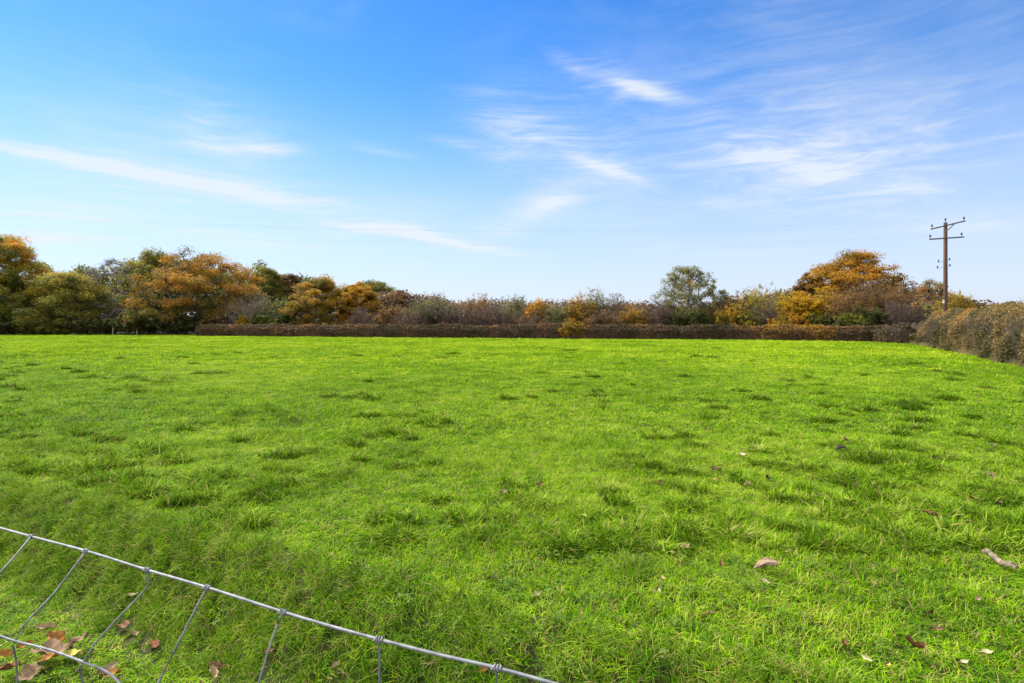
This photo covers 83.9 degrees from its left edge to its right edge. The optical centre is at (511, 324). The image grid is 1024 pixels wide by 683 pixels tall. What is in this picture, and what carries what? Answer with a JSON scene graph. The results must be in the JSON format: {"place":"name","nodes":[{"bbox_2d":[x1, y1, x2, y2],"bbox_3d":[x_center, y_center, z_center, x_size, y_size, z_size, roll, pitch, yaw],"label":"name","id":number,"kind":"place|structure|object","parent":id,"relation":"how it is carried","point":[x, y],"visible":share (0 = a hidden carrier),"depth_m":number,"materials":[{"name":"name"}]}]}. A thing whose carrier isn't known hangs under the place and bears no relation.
{"place":"outdoors","nodes":[
{"label":"outdoors","id":0,"kind":"place"},
{"bbox_2d":[0,331,1023,682],"bbox_3d":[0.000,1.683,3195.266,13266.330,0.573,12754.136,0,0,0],"label":"field","id":1,"kind":"structure","parent":0,"point":[530,647],"depth_m":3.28,"materials":[{"name":"green plant"}]},
{"bbox_2d":[0,648,12,656],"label":"fallen leaf","id":2,"kind":"object","parent":1,"relation":"on","point":[6,653],"visible":0.88,"depth_m":3.20,"materials":[{"name":"brown plant"}]},
{"bbox_2d":[0,660,19,669],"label":"fallen leaf","id":3,"kind":"object","parent":1,"relation":"on","point":[6,666],"visible":0.86,"depth_m":3.03,"materials":[{"name":"brown plant"}]},
{"bbox_2d":[0,321,42,334],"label":"undergrowth","id":4,"kind":"object","parent":1,"relation":"on","point":[7,328],"visible":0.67,"depth_m":79.69,"materials":[{"name":"green plant"}]},
{"bbox_2d":[11,640,32,647],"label":"fallen leaf","id":5,"kind":"object","parent":1,"relation":"on","point":[22,645],"visible":0.72,"depth_m":3.26,"materials":[{"name":"brown plant"}]},
{"bbox_2d":[0,233,52,334],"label":"oak tree","id":6,"kind":"object","parent":1,"relation":"on","point":[22,264],"visible":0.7,"depth_m":84.90,"materials":[{"name":"orange plant"}]},
{"bbox_2d":[9,661,44,679],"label":"fallen leaf","id":7,"kind":"object","parent":1,"relation":"on","point":[29,671],"visible":0.94,"depth_m":3.02,"materials":[{"name":"beige plant"}]},
{"bbox_2d":[29,622,55,628],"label":"fallen leaf","id":8,"kind":"object","parent":1,"relation":"on","point":[45,625],"visible":1,"depth_m":3.48,"materials":[{"name":"brown plant"}]},
{"bbox_2d":[17,638,72,654],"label":"fallen leaf","id":9,"kind":"object","parent":1,"relation":"on","point":[54,644],"visible":0.8,"depth_m":3.22,"materials":[{"name":"brown plant"}]},
{"bbox_2d":[33,650,58,661],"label":"fallen leaf","id":10,"kind":"object","parent":1,"relation":"on","point":[43,657],"visible":0.86,"depth_m":3.10,"materials":[{"name":"orange plant"}]},
{"bbox_2d":[19,323,73,334],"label":"undergrowth","id":11,"kind":"object","parent":1,"relation":"on","point":[44,329],"visible":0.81,"depth_m":80.22,"materials":[{"name":"green plant"}]},
{"bbox_2d":[41,629,65,641],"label":"fallen leaf","id":12,"kind":"object","parent":1,"relation":"on","point":[58,634],"visible":0.88,"depth_m":3.36,"materials":[{"name":"orange plant"}]},
{"bbox_2d":[7,270,118,334],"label":"bushy tree","id":13,"kind":"object","parent":1,"relation":"on","point":[56,310],"visible":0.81,"depth_m":82.12,"materials":[{"name":"green plant"}]},
{"bbox_2d":[62,649,82,655],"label":"fallen leaf","id":14,"kind":"object","parent":1,"relation":"on","point":[72,652],"visible":0.79,"depth_m":3.18,"materials":[{"name":"yellow plant"}]},
{"bbox_2d":[68,632,87,643],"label":"fallen leaf","id":15,"kind":"object","parent":1,"relation":"on","point":[76,639],"visible":0.81,"depth_m":3.31,"materials":[{"name":"brown plant"}]},
{"bbox_2d":[60,317,117,334],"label":"undergrowth","id":16,"kind":"object","parent":1,"relation":"on","point":[95,327],"visible":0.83,"depth_m":80.01,"materials":[{"name":"green plant"}]},
{"bbox_2d":[70,272,114,320],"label":"bare tree","id":17,"kind":"object","parent":1,"relation":"on","point":[97,278],"visible":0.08,"depth_m":93.28,"materials":[{"name":"green plant"}]},
{"bbox_2d":[89,660,119,678],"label":"fallen leaf","id":18,"kind":"object","parent":1,"relation":"on","point":[109,666],"visible":0.88,"depth_m":3.10,"materials":[{"name":"beige plant"}]},
{"bbox_2d":[76,257,141,323],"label":"bare tree","id":19,"kind":"object","parent":1,"relation":"on","point":[103,274],"visible":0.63,"depth_m":85.77,"materials":[{"name":"green plant"}]},
{"bbox_2d":[104,667,120,676],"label":"fallen leaf","id":20,"kind":"object","parent":1,"relation":"on","point":[114,670],"visible":0.84,"depth_m":3.08,"materials":[{"name":"orange plant"}]},
{"bbox_2d":[114,620,131,627],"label":"fallen leaf","id":21,"kind":"object","parent":1,"relation":"on","point":[124,623],"visible":0.97,"depth_m":3.51,"materials":[{"name":"brown plant"}]},
{"bbox_2d":[99,312,163,334],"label":"undergrowth","id":22,"kind":"object","parent":1,"relation":"on","point":[122,326],"visible":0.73,"depth_m":79.87,"materials":[{"name":"green plant"}]},
{"bbox_2d":[130,630,140,634],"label":"fallen leaf","id":23,"kind":"object","parent":1,"relation":"on","point":[134,632],"visible":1,"depth_m":3.42,"materials":[{"name":"beige plant"}]},
{"bbox_2d":[109,246,195,333],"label":"round tree","id":24,"kind":"object","parent":1,"relation":"on","point":[147,262],"visible":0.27,"depth_m":92.80,"materials":[{"name":"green plant"}]},
{"bbox_2d":[147,639,159,647],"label":"fallen leaf","id":25,"kind":"object","parent":1,"relation":"on","point":[156,643],"visible":1,"depth_m":3.34,"materials":[{"name":"brown plant"}]},
{"bbox_2d":[0,247,328,332],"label":"distant wood","id":26,"kind":"object","parent":1,"relation":"on","point":[78,269],"visible":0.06,"depth_m":101.50,"materials":[{"name":"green plant"}]},
{"bbox_2d":[149,314,208,334],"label":"undergrowth","id":27,"kind":"object","parent":1,"relation":"on","point":[177,326],"visible":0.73,"depth_m":80.03,"materials":[{"name":"green plant"}]},
{"bbox_2d":[114,245,266,326],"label":"oak tree","id":28,"kind":"object","parent":1,"relation":"on","point":[196,283],"visible":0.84,"depth_m":82.11,"materials":[{"name":"orange plant"}]},
{"bbox_2d":[209,661,217,677],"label":"fallen leaf","id":29,"kind":"object","parent":1,"relation":"on","point":[213,670],"visible":1,"depth_m":3.06,"materials":[{"name":"beige plant"}]},
{"bbox_2d":[205,660,224,668],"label":"fallen leaf","id":30,"kind":"object","parent":1,"relation":"on","point":[215,664],"visible":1,"depth_m":3.11,"materials":[{"name":"brown plant"}]},
{"bbox_2d":[195,317,241,325],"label":"undergrowth","id":31,"kind":"object","parent":1,"relation":"on","point":[225,321],"visible":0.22,"depth_m":80.74,"materials":[{"name":"brown plant"}]},
{"bbox_2d":[235,315,251,333],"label":"leafy shrub","id":32,"kind":"object","parent":1,"relation":"on","point":[244,320],"visible":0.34,"depth_m":78.14,"materials":[{"name":"yellow plant"}]},
{"bbox_2d":[223,288,281,323],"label":"bare shrub","id":33,"kind":"object","parent":1,"relation":"on","point":[252,311],"visible":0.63,"depth_m":79.92,"materials":[{"name":"brown plant"}]},
{"bbox_2d":[248,309,285,333],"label":"leafy shrub","id":34,"kind":"object","parent":1,"relation":"on","point":[266,319],"visible":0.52,"depth_m":78.27,"materials":[{"name":"green plant"}]},
{"bbox_2d":[259,645,276,653],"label":"fallen leaf","id":35,"kind":"object","parent":1,"relation":"on","point":[271,649],"visible":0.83,"depth_m":3.09,"materials":[{"name":"brown plant"}]},
{"bbox_2d":[241,266,296,318],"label":"round tree","id":36,"kind":"object","parent":1,"relation":"on","point":[271,276],"visible":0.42,"depth_m":94.65,"materials":[{"name":"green plant"}]},
{"bbox_2d":[251,295,292,326],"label":"leafy shrub","id":37,"kind":"object","parent":1,"relation":"on","point":[281,305],"visible":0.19,"depth_m":82.31,"materials":[{"name":"green plant"}]},
{"bbox_2d":[0,527,557,682],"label":"wire fence","id":38,"kind":"object","parent":1,"relation":"on","point":[379,640],"visible":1,"depth_m":0.90,"materials":[{"name":"grey metal"}]},
{"bbox_2d":[267,273,311,324],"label":"round tree","id":39,"kind":"object","parent":1,"relation":"on","point":[294,279],"visible":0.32,"depth_m":96.35,"materials":[{"name":"green plant"}]},
{"bbox_2d":[277,273,352,334],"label":"maple tree","id":40,"kind":"object","parent":1,"relation":"on","point":[321,285],"visible":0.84,"depth_m":80.17,"materials":[{"name":"orange plant"}]},
{"bbox_2d":[329,660,339,669],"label":"fallen leaf","id":41,"kind":"object","parent":1,"relation":"on","point":[334,664],"visible":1,"depth_m":2.90,"materials":[{"name":"brown plant"}]},
{"bbox_2d":[335,281,381,324],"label":"maple tree","id":42,"kind":"object","parent":1,"relation":"on","point":[359,290],"visible":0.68,"depth_m":82.48,"materials":[{"name":"orange plant"}]},
{"bbox_2d":[346,306,378,330],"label":"bare shrub","id":43,"kind":"object","parent":1,"relation":"on","point":[365,320],"visible":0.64,"depth_m":76.85,"materials":[{"name":"brown plant"}]},
{"bbox_2d":[356,279,396,309],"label":"round tree","id":44,"kind":"object","parent":1,"relation":"on","point":[378,286],"visible":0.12,"depth_m":95.95,"materials":[{"name":"green plant"}]},
{"bbox_2d":[374,303,411,335],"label":"leafy shrub","id":45,"kind":"object","parent":1,"relation":"on","point":[387,319],"visible":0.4,"depth_m":77.11,"materials":[{"name":"orange plant"}]},
{"bbox_2d":[373,290,413,318],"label":"round tree","id":46,"kind":"object","parent":1,"relation":"on","point":[396,296],"visible":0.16,"depth_m":91.12,"materials":[{"name":"brown plant"}]},
{"bbox_2d":[390,303,442,335],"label":"bare shrub","id":47,"kind":"object","parent":1,"relation":"on","point":[401,320],"visible":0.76,"depth_m":72.27,"materials":[{"name":"brown plant"}]},
{"bbox_2d":[401,292,464,335],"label":"bare shrub","id":48,"kind":"object","parent":1,"relation":"on","point":[430,315],"visible":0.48,"depth_m":73.80,"materials":[{"name":"brown plant"}]},
{"bbox_2d":[424,303,480,334],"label":"bare shrub","id":49,"kind":"object","parent":1,"relation":"on","point":[455,319],"visible":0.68,"depth_m":72.22,"materials":[{"name":"brown plant"}]},
{"bbox_2d":[0,469,914,682],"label":"grass","id":50,"kind":"structure","parent":1,"relation":"on","point":[54,518],"depth_m":3.28,"materials":[{"name":"green plant"}]},
{"bbox_2d":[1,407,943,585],"bbox_3d":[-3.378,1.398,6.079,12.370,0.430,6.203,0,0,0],"label":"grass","id":51,"kind":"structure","parent":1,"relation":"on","point":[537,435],"depth_m":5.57,"materials":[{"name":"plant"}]},
{"bbox_2d":[453,292,499,333],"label":"leafy shrub","id":52,"kind":"object","parent":1,"relation":"on","point":[478,306],"visible":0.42,"depth_m":75.58,"materials":[{"name":"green plant"}]},
{"bbox_2d":[294,282,684,332],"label":"distant wood","id":53,"kind":"object","parent":1,"relation":"on","point":[548,302],"visible":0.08,"depth_m":90.59,"materials":[{"name":"brown plant"}]},
{"bbox_2d":[470,301,519,333],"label":"bare shrub","id":54,"kind":"object","parent":1,"relation":"on","point":[495,320],"visible":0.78,"depth_m":71.96,"materials":[{"name":"brown plant"}]},
{"bbox_2d":[490,292,526,326],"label":"leafy shrub","id":55,"kind":"object","parent":1,"relation":"on","point":[517,307],"visible":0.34,"depth_m":75.61,"materials":[{"name":"green plant"}]},
{"bbox_2d":[0,334,1019,386],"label":"grass","id":56,"kind":"structure","parent":1,"relation":"on","point":[27,344],"depth_m":31.74,"materials":[{"name":"green plant"}]},
{"bbox_2d":[0,386,1021,675],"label":"leaf litter","id":57,"kind":"object","parent":1,"relation":"on","point":[552,452],"visible":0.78,"depth_m":5.78,"materials":[{"name":"brown plant"}]},
{"bbox_2d":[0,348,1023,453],"bbox_3d":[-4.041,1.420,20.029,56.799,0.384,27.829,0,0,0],"label":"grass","id":58,"kind":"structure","parent":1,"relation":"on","point":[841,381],"depth_m":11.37,"materials":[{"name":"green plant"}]},
{"bbox_2d":[508,308,548,331],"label":"bare shrub","id":59,"kind":"object","parent":1,"relation":"on","point":[522,320],"visible":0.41,"depth_m":72.18,"materials":[{"name":"brown plant"}]},
{"bbox_2d":[523,297,552,323],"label":"leafy shrub","id":60,"kind":"object","parent":1,"relation":"on","point":[535,305],"visible":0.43,"depth_m":74.01,"materials":[{"name":"orange plant"}]},
{"bbox_2d":[195,322,915,343],"bbox_3d":[-3.737,0.828,62.218,78.730,2.302,8.820,0,0,23],"label":"clipped hedge","id":61,"kind":"object","parent":1,"relation":"on","point":[888,333],"visible":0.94,"depth_m":57.80,"materials":[{"name":"brown plant"}]},
{"bbox_2d":[535,299,576,327],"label":"leafy shrub","id":62,"kind":"object","parent":1,"relation":"on","point":[559,314],"visible":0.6,"depth_m":73.68,"materials":[{"name":"green plant"}]},
{"bbox_2d":[558,318,585,338],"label":"leafy shrub","id":63,"kind":"object","parent":1,"relation":"on","point":[570,327],"visible":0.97,"depth_m":57.51,"materials":[{"name":"yellow plant"}]},
{"bbox_2d":[564,294,598,328],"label":"leafy shrub","id":64,"kind":"object","parent":1,"relation":"on","point":[577,313],"visible":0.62,"depth_m":73.60,"materials":[{"name":"orange plant"}]},
{"bbox_2d":[574,286,617,333],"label":"leafy shrub","id":65,"kind":"object","parent":1,"relation":"on","point":[602,306],"visible":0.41,"depth_m":75.03,"materials":[{"name":"grey plant"}]},
{"bbox_2d":[578,309,625,328],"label":"leafy shrub","id":66,"kind":"object","parent":1,"relation":"on","point":[603,318],"visible":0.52,"depth_m":69.06,"materials":[{"name":"orange plant"}]},
{"bbox_2d":[596,293,646,334],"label":"bare shrub","id":67,"kind":"object","parent":1,"relation":"on","point":[619,309],"visible":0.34,"depth_m":73.31,"materials":[{"name":"brown plant"}]},
{"bbox_2d":[618,305,651,335],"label":"leafy shrub","id":68,"kind":"object","parent":1,"relation":"on","point":[631,317],"visible":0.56,"depth_m":69.81,"materials":[{"name":"yellow plant"}]},
{"bbox_2d":[641,301,678,331],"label":"bare shrub","id":69,"kind":"object","parent":1,"relation":"on","point":[660,316],"visible":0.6,"depth_m":68.78,"materials":[{"name":"brown plant"}]},
{"bbox_2d":[650,265,722,321],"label":"ash tree","id":70,"kind":"object","parent":1,"relation":"on","point":[695,299],"visible":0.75,"depth_m":71.04,"materials":[{"name":"green plant"}]},
{"bbox_2d":[663,306,714,333],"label":"leafy shrub","id":71,"kind":"object","parent":1,"relation":"on","point":[693,317],"visible":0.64,"depth_m":67.10,"materials":[{"name":"green plant"}]},
{"bbox_2d":[691,303,723,336],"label":"leafy shrub","id":72,"kind":"object","parent":1,"relation":"on","point":[714,310],"visible":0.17,"depth_m":68.97,"materials":[{"name":"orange plant"}]},
{"bbox_2d":[707,465,720,470],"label":"fallen leaf","id":73,"kind":"object","parent":1,"relation":"on","point":[715,468],"visible":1,"depth_m":5.49,"materials":[{"name":"brown plant"}]},
{"bbox_2d":[711,289,735,315],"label":"tree","id":74,"kind":"object","parent":1,"relation":"on","point":[722,302],"visible":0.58,"depth_m":70.38,"materials":[{"name":"green plant"}]},
{"bbox_2d":[713,303,750,336],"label":"leafy shrub","id":75,"kind":"object","parent":1,"relation":"on","point":[728,316],"visible":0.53,"depth_m":65.99,"materials":[{"name":"yellow plant"}]},
{"bbox_2d":[723,288,763,316],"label":"leafy shrub","id":76,"kind":"object","parent":1,"relation":"on","point":[736,296],"visible":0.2,"depth_m":69.22,"materials":[{"name":"green plant"}]},
{"bbox_2d":[730,310,765,337],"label":"leafy shrub","id":77,"kind":"object","parent":1,"relation":"on","point":[747,322],"visible":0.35,"depth_m":64.55,"materials":[{"name":"green plant"}]},
{"bbox_2d":[739,300,788,336],"bbox_3d":[29.150,-0.719,65.029,6.735,4.468,5.304,0,0,0],"label":"bare shrub","id":78,"kind":"object","parent":1,"relation":"on","point":[767,314],"visible":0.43,"depth_m":64.08,"materials":[{"name":"brown plant"}]},
{"bbox_2d":[754,557,779,568],"bbox_3d":[1.471,1.385,3.314,0.155,0.036,0.078,-7,6,-6],"label":"bark piece","id":79,"kind":"object","parent":1,"relation":"on","point":[764,561],"visible":1,"depth_m":3.30,"materials":[{"name":"beige plant"}]},
{"bbox_2d":[737,281,800,322],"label":"leafy shrub","id":80,"kind":"object","parent":1,"relation":"on","point":[754,294],"visible":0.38,"depth_m":67.62,"materials":[{"name":"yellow plant"}]},
{"bbox_2d":[767,311,812,329],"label":"leafy shrub","id":81,"kind":"object","parent":1,"relation":"on","point":[793,320],"visible":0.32,"depth_m":61.50,"materials":[{"name":"yellow plant"}]},
{"bbox_2d":[775,290,816,336],"bbox_3d":[32.161,-1.232,64.049,5.264,5.472,4.482,0,0,0],"label":"leafy shrub","id":82,"kind":"object","parent":1,"relation":"on","point":[795,306],"visible":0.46,"depth_m":63.35,"materials":[{"name":"yellow plant"}]},
{"bbox_2d":[788,272,823,303],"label":"oak tree","id":83,"kind":"object","parent":1,"relation":"on","point":[801,284],"visible":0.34,"depth_m":72.60,"materials":[{"name":"orange plant"}]},
{"bbox_2d":[800,285,845,337],"bbox_3d":[34.278,-1.413,63.085,5.771,5.843,4.974,0,0,35],"label":"leafy shrub","id":84,"kind":"object","parent":1,"relation":"on","point":[819,305],"visible":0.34,"depth_m":62.23,"materials":[{"name":"yellow plant"}]},
{"bbox_2d":[807,309,842,335],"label":"leafy shrub","id":85,"kind":"object","parent":1,"relation":"on","point":[821,318],"visible":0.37,"depth_m":60.74,"materials":[{"name":"green plant"}]},
{"bbox_2d":[835,445,845,449],"bbox_3d":[3.719,1.383,6.464,0.130,0.044,0.060,-7,7,-12],"label":"earth clod","id":86,"kind":"object","parent":1,"relation":"on","point":[839,447],"visible":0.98,"depth_m":6.44,"materials":[{"name":"grey soil"}]},
{"bbox_2d":[692,272,998,333],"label":"distant wood","id":87,"kind":"object","parent":1,"relation":"on","point":[978,304],"visible":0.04,"depth_m":84.29,"materials":[{"name":"orange plant"}]},
{"bbox_2d":[780,249,924,312],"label":"oak tree","id":88,"kind":"object","parent":1,"relation":"on","point":[834,274],"visible":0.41,"depth_m":69.96,"materials":[{"name":"orange plant"}]},
{"bbox_2d":[832,306,889,335],"bbox_3d":[33.913,-0.165,54.984,5.539,3.356,4.223,0,0,0],"label":"leafy shrub","id":89,"kind":"object","parent":1,"relation":"on","point":[862,318],"visible":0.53,"depth_m":54.42,"materials":[{"name":"green plant"}]},
{"bbox_2d":[861,654,871,660],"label":"fallen leaf","id":90,"kind":"object","parent":1,"relation":"on","point":[866,657],"visible":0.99,"depth_m":2.39,"materials":[{"name":"beige plant"}]},
{"bbox_2d":[821,276,940,338],"bbox_3d":[37.553,-1.727,58.029,11.779,6.477,8.324,0,0,0],"label":"bare shrub","id":91,"kind":"object","parent":1,"relation":"on","point":[874,299],"visible":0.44,"depth_m":56.70,"materials":[{"name":"brown plant"}]},
{"bbox_2d":[896,322,920,338],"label":"bare shrub","id":92,"kind":"object","parent":1,"relation":"on","point":[912,325],"visible":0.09,"depth_m":46.26,"materials":[{"name":"brown plant"}]},
{"bbox_2d":[881,296,936,328],"bbox_3d":[36.862,-0.593,53.000,5.348,4.208,4.116,0,0,0],"label":"bare shrub","id":93,"kind":"object","parent":1,"relation":"on","point":[894,314],"visible":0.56,"depth_m":52.71,"materials":[{"name":"brown plant"}]},
{"bbox_2d":[902,633,925,647],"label":"fallen leaf","id":94,"kind":"object","parent":1,"relation":"on","point":[919,644],"visible":1,"depth_m":2.51,"materials":[{"name":"brown plant"}]},
{"bbox_2d":[911,278,948,324],"bbox_3d":[37.017,-1.301,49.866,3.712,5.817,4.504,0,0,23],"label":"tree","id":95,"kind":"object","parent":1,"relation":"on","point":[926,288],"visible":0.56,"depth_m":49.98,"materials":[{"name":"brown plant"}]},
{"bbox_2d":[921,509,938,515],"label":"fallen leaf","id":96,"kind":"object","parent":1,"relation":"on","point":[929,512],"visible":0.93,"depth_m":4.21,"materials":[{"name":"brown plant"}]},
{"bbox_2d":[927,624,944,629],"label":"fallen leaf","id":97,"kind":"object","parent":1,"relation":"on","point":[936,627],"visible":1,"depth_m":2.69,"materials":[{"name":"brown plant"}]},
{"bbox_2d":[929,217,965,311],"bbox_3d":[28.078,-2.620,36.922,2.323,8.755,0.426,0,0,0],"label":"utility pole","id":98,"kind":"object","parent":1,"relation":"on","point":[945,238],"visible":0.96,"depth_m":36.91,"materials":[{"name":"wood"}]},
{"bbox_2d":[931,289,976,317],"bbox_3d":[35.707,-0.733,46.016,3.663,4.508,2.931,0,0,13],"label":"leafy shrub","id":99,"kind":"object","parent":1,"relation":"on","point":[961,303],"visible":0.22,"depth_m":45.79,"materials":[{"name":"yellow plant"}]},
{"bbox_2d":[908,340,1021,365],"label":"dry grass","id":100,"kind":"structure","parent":1,"relation":"on","point":[976,354],"depth_m":27.35,"materials":[{"name":"plant"}]},
{"bbox_2d":[908,300,1023,366],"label":"tall hedge","id":101,"kind":"object","parent":1,"relation":"on","point":[995,331],"visible":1,"depth_m":25.97,"materials":[{"name":"brown plant"}]},
{"bbox_2d":[976,648,994,653],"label":"fallen leaf","id":102,"kind":"object","parent":1,"relation":"on","point":[985,651],"visible":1,"depth_m":2.45,"materials":[{"name":"plant"}]},
{"bbox_2d":[986,471,995,478],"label":"fallen leaf","id":103,"kind":"object","parent":1,"relation":"on","point":[991,474],"visible":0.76,"depth_m":5.30,"materials":[{"name":"beige plant"}]},
{"bbox_2d":[981,548,1018,568],"bbox_3d":[2.875,1.382,3.361,0.039,0.060,0.247,0,0,0],"label":"broken stick","id":104,"kind":"object","parent":1,"relation":"on","point":[993,556],"visible":1,"depth_m":3.36,"materials":[{"name":"beige wood"}]},
{"bbox_2d":[0,0,1023,323],"label":"sky","id":105,"kind":"structure","parent":0,"point":[613,123],"materials":[{"name":"blue"}]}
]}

